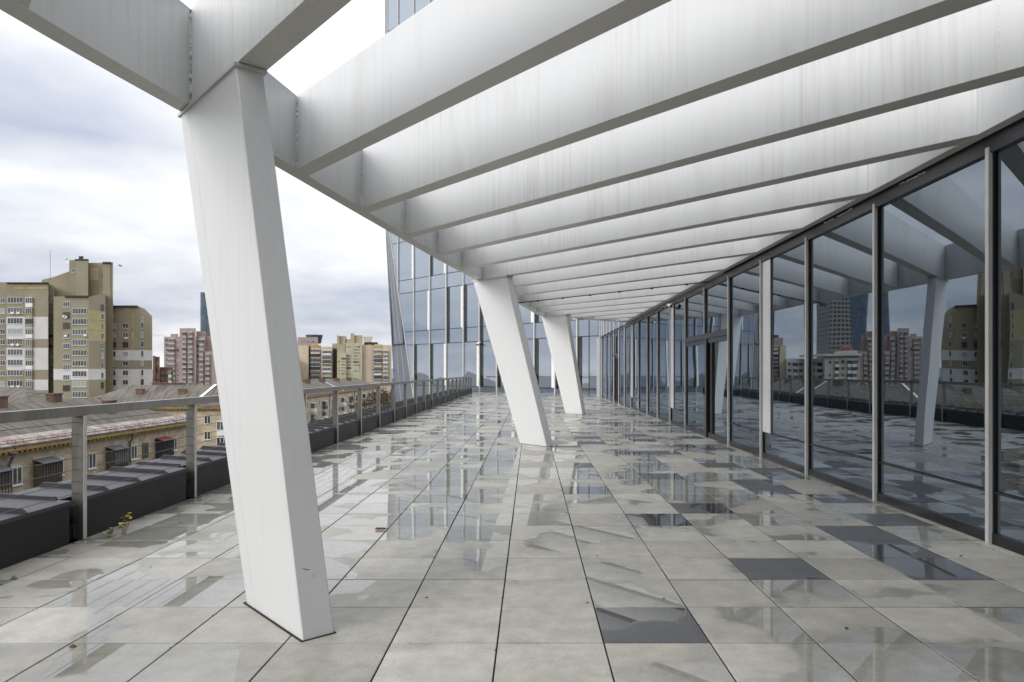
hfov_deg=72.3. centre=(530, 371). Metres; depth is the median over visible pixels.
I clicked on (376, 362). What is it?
beige tower block
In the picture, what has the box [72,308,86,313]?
window
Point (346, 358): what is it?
yellow stepped block
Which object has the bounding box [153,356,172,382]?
red brick building
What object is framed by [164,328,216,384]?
pink apartment tower
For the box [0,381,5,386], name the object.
window
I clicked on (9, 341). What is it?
window
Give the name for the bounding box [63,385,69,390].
window
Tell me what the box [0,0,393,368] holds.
sky
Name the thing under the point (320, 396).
brick apartment house
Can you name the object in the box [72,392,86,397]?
window
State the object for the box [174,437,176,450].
window
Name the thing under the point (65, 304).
window
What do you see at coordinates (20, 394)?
brick apartment house
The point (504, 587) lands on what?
joint
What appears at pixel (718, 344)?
door leaf
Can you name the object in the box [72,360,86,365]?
window
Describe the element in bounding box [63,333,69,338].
window
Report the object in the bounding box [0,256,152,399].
apartment building
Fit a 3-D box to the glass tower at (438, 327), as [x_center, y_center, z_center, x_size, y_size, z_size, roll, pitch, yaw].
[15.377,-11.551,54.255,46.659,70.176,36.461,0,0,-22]
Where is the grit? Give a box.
[1,439,927,649]
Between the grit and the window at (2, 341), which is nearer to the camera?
the grit
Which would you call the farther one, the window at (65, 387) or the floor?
the window at (65, 387)
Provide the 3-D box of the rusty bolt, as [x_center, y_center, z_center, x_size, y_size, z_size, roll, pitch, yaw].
[-1.437,1.512,6.762,0.118,0.022,0.024,0,0,0]
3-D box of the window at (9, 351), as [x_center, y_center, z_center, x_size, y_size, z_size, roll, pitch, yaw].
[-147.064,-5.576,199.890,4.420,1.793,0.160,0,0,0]
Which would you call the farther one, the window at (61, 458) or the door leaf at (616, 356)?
the window at (61, 458)
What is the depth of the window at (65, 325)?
195.94 m
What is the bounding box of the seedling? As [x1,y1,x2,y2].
[119,514,131,534]
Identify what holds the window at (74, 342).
in the apartment building at (74, 332)
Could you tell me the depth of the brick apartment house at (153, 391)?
130.08 m
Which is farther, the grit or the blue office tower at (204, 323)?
the blue office tower at (204, 323)
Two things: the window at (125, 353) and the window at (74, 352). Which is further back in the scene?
the window at (125, 353)
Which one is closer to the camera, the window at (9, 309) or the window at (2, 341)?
the window at (9, 309)
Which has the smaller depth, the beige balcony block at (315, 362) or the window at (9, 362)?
the window at (9, 362)
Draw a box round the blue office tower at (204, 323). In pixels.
[200,292,212,350]
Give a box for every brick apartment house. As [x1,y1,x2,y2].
[0,387,69,402]
[0,393,185,493]
[93,383,224,448]
[302,377,375,422]
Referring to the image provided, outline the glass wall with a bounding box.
[601,117,1023,555]
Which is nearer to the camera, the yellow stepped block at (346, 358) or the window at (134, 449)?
the window at (134, 449)
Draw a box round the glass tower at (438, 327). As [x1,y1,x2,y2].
[385,0,627,401]
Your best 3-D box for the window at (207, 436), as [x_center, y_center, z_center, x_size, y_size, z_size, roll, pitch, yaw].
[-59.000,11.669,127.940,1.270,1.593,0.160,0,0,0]
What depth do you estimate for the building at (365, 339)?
420.00 m
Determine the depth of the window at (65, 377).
195.94 m
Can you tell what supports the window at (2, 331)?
in the apartment building at (74, 332)
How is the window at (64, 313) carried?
in the apartment building at (74, 332)
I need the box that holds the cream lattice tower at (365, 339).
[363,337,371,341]
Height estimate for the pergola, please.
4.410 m
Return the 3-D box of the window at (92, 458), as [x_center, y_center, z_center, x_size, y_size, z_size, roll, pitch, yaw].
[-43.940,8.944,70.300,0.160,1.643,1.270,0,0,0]
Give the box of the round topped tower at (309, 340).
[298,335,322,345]
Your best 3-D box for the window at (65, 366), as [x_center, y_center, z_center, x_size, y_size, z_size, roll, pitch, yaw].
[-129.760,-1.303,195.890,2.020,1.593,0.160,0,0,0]
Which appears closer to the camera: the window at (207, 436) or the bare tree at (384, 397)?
the window at (207, 436)
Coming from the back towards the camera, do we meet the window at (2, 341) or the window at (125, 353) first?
the window at (125, 353)
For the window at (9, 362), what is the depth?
199.90 m
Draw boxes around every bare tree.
[345,389,390,411]
[362,387,389,409]
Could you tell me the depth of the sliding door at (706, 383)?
16.30 m
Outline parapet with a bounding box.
[0,387,470,569]
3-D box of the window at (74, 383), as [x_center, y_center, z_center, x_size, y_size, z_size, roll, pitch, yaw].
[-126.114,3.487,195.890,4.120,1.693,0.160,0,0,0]
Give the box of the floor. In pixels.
[0,392,1023,681]
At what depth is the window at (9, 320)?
199.90 m
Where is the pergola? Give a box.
[0,0,1023,642]
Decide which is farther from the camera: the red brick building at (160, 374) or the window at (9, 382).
the red brick building at (160, 374)
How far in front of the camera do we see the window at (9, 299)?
199.90 m
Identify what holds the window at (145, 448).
in the brick apartment house at (53, 400)
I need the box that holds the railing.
[0,376,471,539]
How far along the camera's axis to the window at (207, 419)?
127.97 m
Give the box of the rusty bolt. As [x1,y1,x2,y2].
[375,527,387,529]
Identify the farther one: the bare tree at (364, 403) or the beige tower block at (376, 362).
the beige tower block at (376, 362)
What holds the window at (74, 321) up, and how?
in the apartment building at (74, 332)
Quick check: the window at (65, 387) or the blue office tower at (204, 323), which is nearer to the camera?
the window at (65, 387)
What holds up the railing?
on the floor
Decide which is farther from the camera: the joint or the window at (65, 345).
the window at (65, 345)
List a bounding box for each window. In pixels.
[0,329,5,334]
[0,339,4,344]
[0,360,4,365]
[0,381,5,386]
[7,297,22,302]
[7,307,22,313]
[7,318,22,323]
[7,328,22,334]
[7,339,22,344]
[7,349,22,354]
[7,360,22,365]
[7,370,22,375]
[7,380,22,386]
[12,466,23,486]
[61,458,64,475]
[63,302,69,306]
[63,312,69,317]
[63,323,69,327]
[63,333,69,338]
[63,343,69,348]
[63,354,69,359]
[63,364,69,369]
[63,375,69,379]
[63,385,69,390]
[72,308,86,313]
[72,319,86,324]
[72,329,86,334]
[72,340,86,345]
[72,350,86,355]
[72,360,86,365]
[72,371,86,376]
[72,381,86,386]
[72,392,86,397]
[88,452,95,469]
[122,370,127,375]
[123,351,127,356]
[131,445,136,460]
[142,442,148,457]
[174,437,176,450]
[204,416,210,424]
[204,431,210,439]
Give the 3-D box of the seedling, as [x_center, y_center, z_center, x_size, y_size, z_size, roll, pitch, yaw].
[-3.797,1.424,6.562,0.134,0.206,0.090,0,0,-10]
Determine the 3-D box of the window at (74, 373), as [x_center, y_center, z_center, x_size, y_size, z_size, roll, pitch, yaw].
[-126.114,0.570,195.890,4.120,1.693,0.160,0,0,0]
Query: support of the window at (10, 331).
in the apartment building at (74, 332)
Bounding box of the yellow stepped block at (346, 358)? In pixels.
[332,333,362,379]
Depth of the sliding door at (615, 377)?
34.11 m
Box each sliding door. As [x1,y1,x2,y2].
[613,353,619,402]
[684,329,726,443]
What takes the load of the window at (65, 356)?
in the apartment building at (74, 332)
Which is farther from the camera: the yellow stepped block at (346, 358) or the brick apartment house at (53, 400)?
the yellow stepped block at (346, 358)
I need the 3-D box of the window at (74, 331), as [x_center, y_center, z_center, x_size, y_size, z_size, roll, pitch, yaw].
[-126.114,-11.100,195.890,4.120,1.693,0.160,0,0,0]
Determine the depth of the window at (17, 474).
59.99 m
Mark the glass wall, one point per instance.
(875, 347)
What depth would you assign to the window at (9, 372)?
199.90 m
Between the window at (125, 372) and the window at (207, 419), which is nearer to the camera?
the window at (207, 419)
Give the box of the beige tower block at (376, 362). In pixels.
[362,342,391,403]
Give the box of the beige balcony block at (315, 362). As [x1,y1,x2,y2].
[298,345,331,379]
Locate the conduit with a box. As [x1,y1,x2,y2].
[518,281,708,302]
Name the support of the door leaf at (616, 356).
in the sliding door at (615, 377)
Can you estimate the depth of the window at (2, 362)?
202.95 m
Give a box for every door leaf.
[616,356,619,402]
[708,335,726,443]
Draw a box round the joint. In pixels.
[493,445,613,681]

